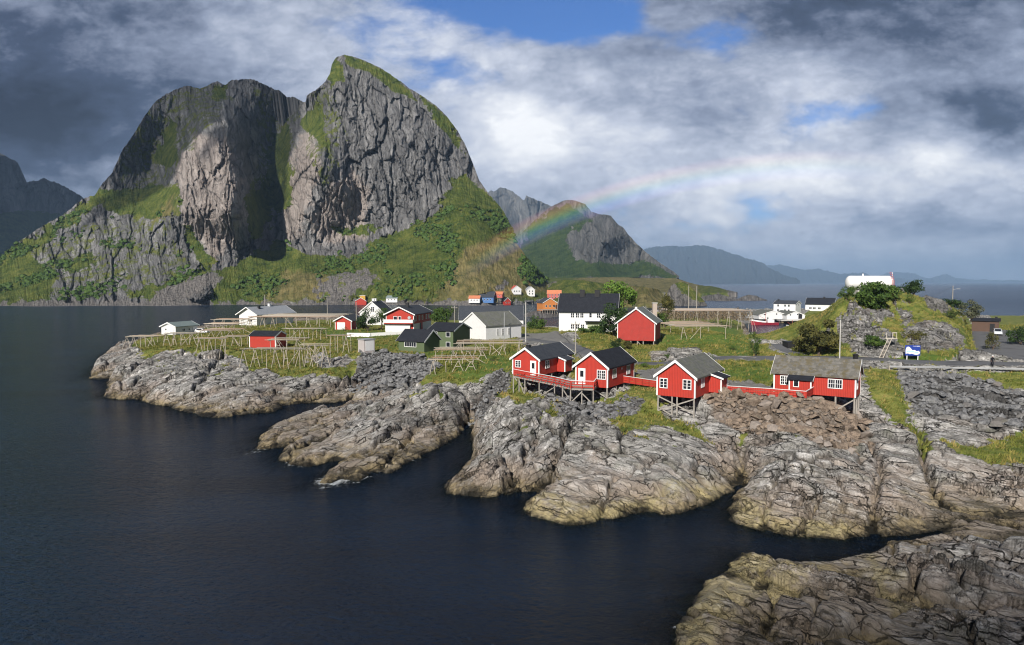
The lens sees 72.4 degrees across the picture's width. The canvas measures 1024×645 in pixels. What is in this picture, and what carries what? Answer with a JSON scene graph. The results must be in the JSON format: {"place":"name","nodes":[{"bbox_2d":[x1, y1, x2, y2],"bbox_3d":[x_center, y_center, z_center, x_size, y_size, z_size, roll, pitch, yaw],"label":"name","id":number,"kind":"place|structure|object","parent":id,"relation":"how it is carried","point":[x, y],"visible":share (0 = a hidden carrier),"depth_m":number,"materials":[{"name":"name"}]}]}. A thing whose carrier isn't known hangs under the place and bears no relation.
{"place":"outdoors","nodes":[
{"label":"outdoors","id":0,"kind":"place"},
{"bbox_2d":[0,153,83,256],"bbox_3d":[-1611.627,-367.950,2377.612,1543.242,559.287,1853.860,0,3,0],"label":"mountain","id":1,"kind":"structure","parent":0,"point":[28,208],"depth_m":2201.10,"materials":[{"name":"stone"}]},
{"bbox_2d":[0,55,548,305],"bbox_3d":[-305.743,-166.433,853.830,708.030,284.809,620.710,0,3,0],"label":"mountain","id":2,"kind":"structure","parent":0,"point":[253,174],"depth_m":697.70,"materials":[{"name":"stone"}]},
{"bbox_2d":[0,199,549,301],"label":"undergrowth","id":3,"kind":"object","parent":2,"relation":"on","point":[530,270],"visible":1,"depth_m":642.46,"materials":[{"name":"green plant"}]},
{"bbox_2d":[468,295,480,302],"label":"house","id":4,"kind":"structure","parent":2,"relation":"on","point":[474,298],"depth_m":566.88,"materials":[{"name":"white wood"}]},
{"bbox_2d":[479,294,494,302],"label":"house","id":5,"kind":"structure","parent":2,"relation":"on","point":[487,298],"depth_m":572.31,"materials":[{"name":"wood"}]},
{"bbox_2d":[547,290,561,298],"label":"house","id":6,"kind":"structure","parent":2,"relation":"on","point":[552,294],"depth_m":637.79,"materials":[{"name":"orange tile"}]},
{"bbox_2d":[0,283,1023,644],"bbox_3d":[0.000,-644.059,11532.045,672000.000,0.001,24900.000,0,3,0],"label":"water","id":7,"kind":"structure","parent":0,"point":[130,523],"depth_m":51.79,"materials":[{"name":"liquid"}]},
{"bbox_2d":[701,294,749,300],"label":"skerry","id":8,"kind":"structure","parent":7,"relation":"in","point":[717,297],"depth_m":727.09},
{"bbox_2d":[738,295,766,300],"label":"skerry","id":9,"kind":"structure","parent":7,"relation":"in","point":[753,298],"depth_m":734.86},
{"bbox_2d":[750,316,778,324],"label":"fishing boat","id":10,"kind":"object","parent":7,"relation":"on","point":[769,321],"visible":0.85,"depth_m":312.32,"materials":[{"name":"white paint"}]},
{"bbox_2d":[0,0,1023,280],"label":"sky","id":11,"kind":"structure","parent":0,"point":[871,137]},
{"bbox_2d":[488,187,550,235],"bbox_3d":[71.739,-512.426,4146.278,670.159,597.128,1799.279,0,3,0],"label":"mountain","id":12,"kind":"structure","parent":0,"point":[521,214],"depth_m":3960.37,"materials":[{"name":"stone"}]},
{"bbox_2d":[524,311,558,317],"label":"shore","id":13,"kind":"structure","parent":0,"point":[544,314],"depth_m":393.32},
{"bbox_2d":[536,298,556,313],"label":"house","id":14,"kind":"structure","parent":13,"relation":"on","point":[547,304],"depth_m":399.87,"materials":[{"name":"wood"}]},
{"bbox_2d":[86,288,1023,644],"bbox_3d":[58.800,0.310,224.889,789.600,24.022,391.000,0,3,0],"label":"ground","id":15,"kind":"structure","parent":0,"point":[952,574],"depth_m":66.96,"materials":[{"name":"stone"}]},
{"bbox_2d":[122,335,164,348],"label":"drying rack","id":16,"kind":"object","parent":15,"relation":"on","point":[140,336],"visible":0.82,"depth_m":179.35,"materials":[{"name":"brown wood"}]},
{"bbox_2d":[159,321,199,334],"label":"boathouse","id":17,"kind":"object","parent":15,"relation":"on","point":[181,326],"visible":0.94,"depth_m":197.29,"materials":[{"name":"white paint"}]},
{"bbox_2d":[163,332,201,345],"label":"drying rack","id":18,"kind":"object","parent":15,"relation":"on","point":[182,334],"visible":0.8,"depth_m":156.90,"materials":[{"name":"brown wood"}]},
{"bbox_2d":[194,337,227,357],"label":"drying rack","id":19,"kind":"object","parent":15,"relation":"on","point":[215,338],"visible":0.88,"depth_m":146.43,"materials":[{"name":"brown wood"}]},
{"bbox_2d":[195,328,249,337],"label":"drying rack","id":20,"kind":"object","parent":15,"relation":"on","point":[219,329],"visible":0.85,"depth_m":187.41,"materials":[{"name":"brown wood"}]},
{"bbox_2d":[204,322,241,329],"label":"drying rack","id":21,"kind":"object","parent":15,"relation":"on","point":[223,323],"visible":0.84,"depth_m":212.14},
{"bbox_2d":[210,318,256,327],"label":"drying rack","id":22,"kind":"object","parent":15,"relation":"on","point":[231,319],"visible":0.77,"depth_m":230.40,"materials":[{"name":"brown wood"}]},
{"bbox_2d":[220,335,247,345],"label":"drying rack","id":23,"kind":"object","parent":15,"relation":"on","point":[232,336],"visible":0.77,"depth_m":156.36,"materials":[{"name":"brown wood"}]},
{"bbox_2d":[235,304,295,324],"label":"house","id":24,"kind":"structure","parent":15,"relation":"on","point":[245,312],"depth_m":239.91,"materials":[{"name":"white paint"}]},
{"bbox_2d":[248,330,286,347],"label":"shed","id":25,"kind":"structure","parent":15,"relation":"on","point":[258,338],"depth_m":154.11,"materials":[{"name":"red wood"}]},
{"bbox_2d":[239,347,315,368],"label":"drying rack","id":26,"kind":"object","parent":15,"relation":"on","point":[277,348],"visible":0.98,"depth_m":125.23,"materials":[{"name":"brown wood"}]},
{"bbox_2d":[267,337,309,350],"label":"drying rack","id":27,"kind":"object","parent":15,"relation":"on","point":[286,339],"visible":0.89,"depth_m":149.87,"materials":[{"name":"brown wood"}]},
{"bbox_2d":[246,314,348,327],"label":"drying rack","id":28,"kind":"object","parent":15,"relation":"on","point":[307,316],"visible":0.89,"depth_m":225.27,"materials":[{"name":"brown wood"}]},
{"bbox_2d":[282,328,326,339],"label":"drying rack","id":29,"kind":"object","parent":15,"relation":"on","point":[303,332],"visible":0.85,"depth_m":171.89,"materials":[{"name":"brown wood"}]},
{"bbox_2d":[287,343,331,366],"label":"drying rack","id":30,"kind":"object","parent":15,"relation":"on","point":[315,347],"visible":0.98,"depth_m":125.29,"materials":[{"name":"brown wood"}]},
{"bbox_2d":[327,334,353,352],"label":"drying rack","id":31,"kind":"object","parent":15,"relation":"on","point":[338,335],"visible":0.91,"depth_m":139.37,"materials":[{"name":"brown wood"}]},
{"bbox_2d":[333,314,362,329],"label":"garage","id":32,"kind":"structure","parent":15,"relation":"on","point":[347,321],"depth_m":200.83,"materials":[{"name":"wood"}]},
{"bbox_2d":[358,338,374,352],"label":"cabinet","id":33,"kind":"object","parent":15,"relation":"on","point":[366,345],"visible":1,"depth_m":137.34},
{"bbox_2d":[356,307,379,330],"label":"bush","id":34,"kind":"object","parent":15,"relation":"on","point":[361,321],"visible":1,"depth_m":191.60,"materials":[{"name":"green plant"}]},
{"bbox_2d":[347,332,401,336],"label":"garden wall","id":35,"kind":"structure","parent":15,"relation":"on","point":[374,334],"depth_m":175.25,"materials":[{"name":"white paint"}]},
{"bbox_2d":[359,298,391,324],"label":"house","id":36,"kind":"structure","parent":15,"relation":"on","point":[374,305],"depth_m":222.41,"materials":[{"name":"wood"}]},
{"bbox_2d":[375,308,387,327],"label":"tree","id":37,"kind":"object","parent":15,"relation":"on","point":[382,316],"visible":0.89,"depth_m":200.47,"materials":[{"name":"green plant"}]},
{"bbox_2d":[383,302,432,331],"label":"house","id":38,"kind":"structure","parent":15,"relation":"on","point":[402,318],"depth_m":183.56,"materials":[{"name":"wood"}]},
{"bbox_2d":[396,329,441,351],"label":"cabin","id":39,"kind":"object","parent":15,"relation":"on","point":[421,340],"visible":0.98,"depth_m":139.29,"materials":[{"name":"green wood"}]},
{"bbox_2d":[429,306,455,321],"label":"tree","id":40,"kind":"object","parent":15,"relation":"on","point":[437,313],"visible":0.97,"depth_m":190.10,"materials":[{"name":"green plant"}]},
{"bbox_2d":[428,322,471,347],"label":"house","id":41,"kind":"structure","parent":15,"relation":"on","point":[449,333],"depth_m":151.41,"materials":[{"name":"green wood"}]},
{"bbox_2d":[428,355,482,373],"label":"drying rack","id":42,"kind":"object","parent":15,"relation":"on","point":[451,359],"visible":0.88,"depth_m":111.67,"materials":[{"name":"brown wood"}]},
{"bbox_2d":[434,347,487,361],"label":"drying rack","id":43,"kind":"object","parent":15,"relation":"on","point":[450,348],"visible":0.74,"depth_m":123.91,"materials":[{"name":"brown wood"}]},
{"bbox_2d":[453,339,525,355],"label":"drying rack","id":44,"kind":"object","parent":15,"relation":"on","point":[463,342],"visible":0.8,"depth_m":131.44,"materials":[{"name":"brown wood"}]},
{"bbox_2d":[458,306,523,322],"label":"warehouse","id":45,"kind":"structure","parent":15,"relation":"on","point":[517,312],"depth_m":279.73,"materials":[{"name":"stone"}]},
{"bbox_2d":[461,311,522,338],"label":"barn","id":46,"kind":"structure","parent":15,"relation":"on","point":[487,325],"depth_m":171.14,"materials":[{"name":"white wood"}]},
{"bbox_2d":[526,316,546,328],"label":"bush","id":47,"kind":"object","parent":15,"relation":"on","point":[539,323],"visible":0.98,"depth_m":204.57,"materials":[{"name":"green plant"}]},
{"bbox_2d":[509,342,574,392],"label":"cabin","id":48,"kind":"object","parent":15,"relation":"on","point":[551,358],"visible":0.87,"depth_m":101.24,"materials":[{"name":"wood"}]},
{"bbox_2d":[513,375,596,403],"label":"deck","id":49,"kind":"structure","parent":15,"relation":"on","point":[563,386],"depth_m":92.10,"materials":[{"name":"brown wood"}]},
{"bbox_2d":[521,371,594,389],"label":"railing","id":50,"kind":"object","parent":49,"relation":"on","point":[570,381],"visible":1,"depth_m":90.09,"materials":[{"name":"red paint"}]},
{"bbox_2d":[132,292,1023,464],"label":"grass","id":51,"kind":"structure","parent":15,"relation":"on","point":[894,382],"depth_m":132.32,"materials":[{"name":"plant"}]},
{"bbox_2d":[557,290,619,331],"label":"house","id":52,"kind":"structure","parent":15,"relation":"on","point":[583,308],"depth_m":187.41,"materials":[{"name":"white wood"}]},
{"bbox_2d":[577,325,607,333],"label":"bush","id":53,"kind":"object","parent":15,"relation":"on","point":[593,329],"visible":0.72,"depth_m":174.73,"materials":[{"name":"green plant"}]},
{"bbox_2d":[572,346,636,399],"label":"cabin","id":54,"kind":"object","parent":15,"relation":"on","point":[609,368],"visible":0.88,"depth_m":90.90,"materials":[{"name":"red wood"}]},
{"bbox_2d":[578,368,585,383],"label":"door","id":55,"kind":"structure","parent":54,"relation":"in","point":[581,371],"depth_m":91.01,"materials":[{"name":"white paint"}]},
{"bbox_2d":[597,370,605,379],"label":"window","id":56,"kind":"structure","parent":54,"relation":"in","point":[601,374],"depth_m":89.55,"materials":[{"name":"white paint"}]},
{"bbox_2d":[598,302,627,335],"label":"tree","id":57,"kind":"object","parent":15,"relation":"on","point":[608,322],"visible":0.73,"depth_m":167.88,"materials":[{"name":"green plant"}]},
{"bbox_2d":[609,338,623,348],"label":"bush","id":58,"kind":"object","parent":15,"relation":"on","point":[616,343],"visible":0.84,"depth_m":129.58,"materials":[{"name":"green plant"}]},
{"bbox_2d":[601,280,637,310],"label":"tree","id":59,"kind":"object","parent":15,"relation":"on","point":[629,295],"visible":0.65,"depth_m":204.46,"materials":[{"name":"green plant"}]},
{"bbox_2d":[615,306,661,344],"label":"boathouse","id":60,"kind":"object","parent":15,"relation":"on","point":[642,323],"visible":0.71,"depth_m":157.49,"materials":[{"name":"red paint"}]},
{"bbox_2d":[623,376,655,386],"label":"fence","id":61,"kind":"object","parent":15,"relation":"on","point":[636,380],"visible":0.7,"depth_m":91.23,"materials":[{"name":"red paint"}]},
{"bbox_2d":[657,293,674,326],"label":"tree","id":62,"kind":"object","parent":15,"relation":"on","point":[667,301],"visible":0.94,"depth_m":189.29,"materials":[{"name":"green plant"}]},
{"bbox_2d":[349,349,1023,429],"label":"boulders","id":63,"kind":"object","parent":15,"relation":"on","point":[419,367],"visible":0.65,"depth_m":96.49,"materials":[{"name":"grey stone"}]},
{"bbox_2d":[653,352,729,417],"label":"cabin","id":64,"kind":"object","parent":15,"relation":"on","point":[694,377],"visible":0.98,"depth_m":81.23,"materials":[{"name":"red wood"}]},
{"bbox_2d":[659,378,667,387],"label":"window","id":65,"kind":"structure","parent":64,"relation":"in","point":[663,383],"depth_m":81.37,"materials":[{"name":"white paint"}]},
{"bbox_2d":[682,379,691,389],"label":"window","id":66,"kind":"structure","parent":64,"relation":"in","point":[687,384],"depth_m":79.84,"materials":[{"name":"white paint"}]},
{"bbox_2d":[661,321,726,338],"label":"drying rack","id":67,"kind":"object","parent":15,"relation":"on","point":[681,324],"visible":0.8,"depth_m":170.71,"materials":[{"name":"brown wood"}]},
{"bbox_2d":[658,308,756,331],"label":"drying rack","id":68,"kind":"object","parent":15,"relation":"on","point":[698,313],"visible":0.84,"depth_m":274.65,"materials":[{"name":"brown wood"}]},
{"bbox_2d":[732,388,744,397],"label":"boulder","id":69,"kind":"object","parent":15,"relation":"on","point":[738,392],"visible":0.98,"depth_m":81.82,"materials":[{"name":"brown stone"}]},
{"bbox_2d":[745,397,760,405],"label":"boulder","id":70,"kind":"object","parent":15,"relation":"on","point":[753,401],"visible":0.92,"depth_m":80.07,"materials":[{"name":"brown stone"}]},
{"bbox_2d":[747,331,761,355],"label":"bush","id":71,"kind":"object","parent":15,"relation":"on","point":[756,346],"visible":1,"depth_m":123.22,"materials":[{"name":"green plant"}]},
{"bbox_2d":[747,309,785,322],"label":"warehouse","id":72,"kind":"structure","parent":15,"relation":"on","point":[763,314],"depth_m":326.61,"materials":[{"name":"white"}]},
{"bbox_2d":[727,386,806,397],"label":"fence","id":73,"kind":"object","parent":15,"relation":"on","point":[765,391],"visible":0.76,"depth_m":83.58,"materials":[{"name":"red paint"}]},
{"bbox_2d":[767,424,777,431],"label":"boulder","id":74,"kind":"object","parent":15,"relation":"on","point":[772,427],"visible":1,"depth_m":73.12,"materials":[{"name":"brown stone"}]},
{"bbox_2d":[773,299,801,312],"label":"house","id":75,"kind":"structure","parent":15,"relation":"on","point":[789,305],"depth_m":354.39,"materials":[{"name":"wood"}]},
{"bbox_2d":[777,310,804,323],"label":"warehouse","id":76,"kind":"structure","parent":15,"relation":"on","point":[790,316],"depth_m":322.10,"materials":[{"name":"white"}]},
{"bbox_2d":[710,389,874,445],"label":"boulders","id":77,"kind":"object","parent":15,"relation":"on","point":[789,411],"visible":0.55,"depth_m":79.31,"materials":[{"name":"brown stone"}]},
{"bbox_2d":[787,423,802,431],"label":"boulder","id":78,"kind":"object","parent":15,"relation":"on","point":[797,427],"visible":0.59,"depth_m":72.82,"materials":[{"name":"brown stone"}]},
{"bbox_2d":[791,336,812,351],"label":"bush","id":79,"kind":"object","parent":15,"relation":"on","point":[801,342],"visible":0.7,"depth_m":129.45,"materials":[{"name":"green plant"}]},
{"bbox_2d":[770,355,863,413],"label":"cabin","id":80,"kind":"object","parent":15,"relation":"on","point":[836,377],"visible":0.9,"depth_m":85.07,"materials":[{"name":"wood"}]},
{"bbox_2d":[828,379,842,388],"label":"window","id":81,"kind":"structure","parent":80,"relation":"in","point":[832,383],"depth_m":83.90,"materials":[{"name":"white paint"}]},
{"bbox_2d":[796,319,841,355],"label":"tree","id":82,"kind":"object","parent":15,"relation":"on","point":[819,340],"visible":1,"depth_m":121.26,"materials":[{"name":"green plant"}]},
{"bbox_2d":[805,297,836,310],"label":"house","id":83,"kind":"structure","parent":15,"relation":"on","point":[817,304],"depth_m":375.26,"materials":[{"name":"white wood"}]},
{"bbox_2d":[837,285,855,301],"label":"bush","id":84,"kind":"object","parent":15,"relation":"on","point":[848,293],"visible":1,"depth_m":134.86,"materials":[{"name":"green plant"}]},
{"bbox_2d":[845,272,893,293],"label":"storage tank","id":85,"kind":"object","parent":15,"relation":"on","point":[855,281],"visible":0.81,"depth_m":156.88,"materials":[{"name":"metal"}]},
{"bbox_2d":[863,335,886,347],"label":"bush","id":86,"kind":"object","parent":15,"relation":"on","point":[872,340],"visible":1,"depth_m":120.50,"materials":[{"name":"green plant"}]},
{"bbox_2d":[852,281,904,308],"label":"bush","id":87,"kind":"object","parent":15,"relation":"on","point":[873,295],"visible":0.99,"depth_m":148.44,"materials":[{"name":"green plant"}]},
{"bbox_2d":[879,332,896,357],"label":"ladder stair","id":88,"kind":"object","parent":15,"relation":"on","point":[888,345],"visible":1,"depth_m":120.30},
{"bbox_2d":[901,279,925,294],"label":"bush","id":89,"kind":"object","parent":15,"relation":"on","point":[914,287],"visible":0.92,"depth_m":176.58,"materials":[{"name":"green plant"}]},
{"bbox_2d":[900,330,928,339],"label":"bush","id":90,"kind":"object","parent":15,"relation":"on","point":[917,336],"visible":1,"depth_m":124.55,"materials":[{"name":"green plant"}]},
{"bbox_2d":[924,396,938,403],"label":"boulder","id":91,"kind":"object","parent":15,"relation":"on","point":[932,400],"visible":0.99,"depth_m":86.54,"materials":[{"name":"grey stone"}]},
{"bbox_2d":[940,298,968,307],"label":"bush","id":92,"kind":"object","parent":15,"relation":"on","point":[956,303],"visible":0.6,"depth_m":159.19,"materials":[{"name":"green plant"}]},
{"bbox_2d":[888,366,1023,372],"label":"crash barrier","id":93,"kind":"object","parent":15,"relation":"on","point":[952,368],"visible":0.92,"depth_m":104.52,"materials":[{"name":"metal"}]},
{"bbox_2d":[958,299,984,321],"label":"bush","id":94,"kind":"object","parent":15,"relation":"on","point":[972,312],"visible":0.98,"depth_m":154.58,"materials":[{"name":"green plant"}]},
{"bbox_2d":[970,317,1000,331],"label":"shed","id":95,"kind":"structure","parent":15,"relation":"on","point":[985,324],"depth_m":168.04,"materials":[{"name":"brown wood"}]},
{"bbox_2d":[984,331,1001,349],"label":"bush","id":96,"kind":"object","parent":15,"relation":"on","point":[992,339],"visible":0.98,"depth_m":133.32,"materials":[{"name":"green plant"}]},
{"bbox_2d":[1005,326,1023,343],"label":"bush","id":97,"kind":"object","parent":15,"relation":"on","point":[1019,332],"visible":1,"depth_m":139.15,"materials":[{"name":"green plant"}]},
{"bbox_2d":[1009,418,1023,426],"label":"boulder","id":98,"kind":"object","parent":15,"relation":"on","point":[1017,421],"visible":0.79,"depth_m":77.19,"materials":[{"name":"grey stone"}]},
{"bbox_2d":[547,280,614,303],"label":"hill","id":99,"kind":"structure","parent":0,"point":[570,286],"depth_m":653.51,"materials":[{"name":"plant"}]},
{"bbox_2d":[515,200,678,278],"bbox_3d":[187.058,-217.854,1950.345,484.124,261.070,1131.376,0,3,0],"label":"mountain","id":100,"kind":"structure","parent":0,"point":[569,239],"depth_m":1652.37,"materials":[{"name":"plant"}]},
{"bbox_2d":[600,286,664,312],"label":"hill","id":101,"kind":"structure","parent":0,"point":[646,297],"depth_m":539.86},
{"bbox_2d":[523,338,747,364],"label":"road","id":102,"kind":"structure","parent":0,"point":[583,350],"depth_m":127.84,"materials":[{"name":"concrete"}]},
{"bbox_2d":[547,277,737,296],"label":"hill","id":103,"kind":"structure","parent":0,"point":[663,285],"depth_m":1041.34,"materials":[{"name":"plant"}]},
{"bbox_2d":[667,282,706,305],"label":"rock stack","id":104,"kind":"object","parent":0,"point":[678,292],"visible":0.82,"depth_m":576.32,"materials":[{"name":"stone"}]},
{"bbox_2d":[644,245,799,283],"bbox_3d":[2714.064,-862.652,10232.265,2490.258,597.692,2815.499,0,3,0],"label":"mountain","id":105,"kind":"structure","parent":0,"point":[698,264],"depth_m":9687.67,"materials":[{"name":"stone"}]},
{"bbox_2d":[771,344,805,353],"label":"road","id":106,"kind":"structure","parent":0,"point":[779,347],"depth_m":134.68,"materials":[{"name":"asphalt"}]},
{"bbox_2d":[766,264,914,282],"bbox_3d":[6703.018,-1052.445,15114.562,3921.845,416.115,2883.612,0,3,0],"label":"mountain","id":107,"kind":"structure","parent":0,"point":[817,275],"depth_m":14394.76,"materials":[{"name":"stone"}]},
{"bbox_2d":[742,356,1023,366],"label":"road","id":108,"kind":"structure","parent":0,"point":[946,363],"depth_m":113.83,"materials":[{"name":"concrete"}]},
{"bbox_2d":[905,345,920,359],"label":"notice board","id":109,"kind":"object","parent":108,"relation":"on","point":[912,350],"visible":0.96,"depth_m":116.34,"materials":[{"name":"white paint"}]},
{"bbox_2d":[880,272,929,282],"bbox_3d":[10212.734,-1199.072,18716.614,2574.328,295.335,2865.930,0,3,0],"label":"mountain","id":110,"kind":"structure","parent":0,"point":[909,276],"depth_m":17988.17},
{"bbox_2d":[921,274,1023,282],"bbox_3d":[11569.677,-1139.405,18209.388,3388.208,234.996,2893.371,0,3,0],"label":"mountain","id":111,"kind":"structure","parent":0,"point":[944,278],"depth_m":17265.32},
{"bbox_2d":[972,330,1023,359],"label":"road","id":112,"kind":"structure","parent":0,"point":[1013,350],"depth_m":137.82,"materials":[{"name":"asphalt"}]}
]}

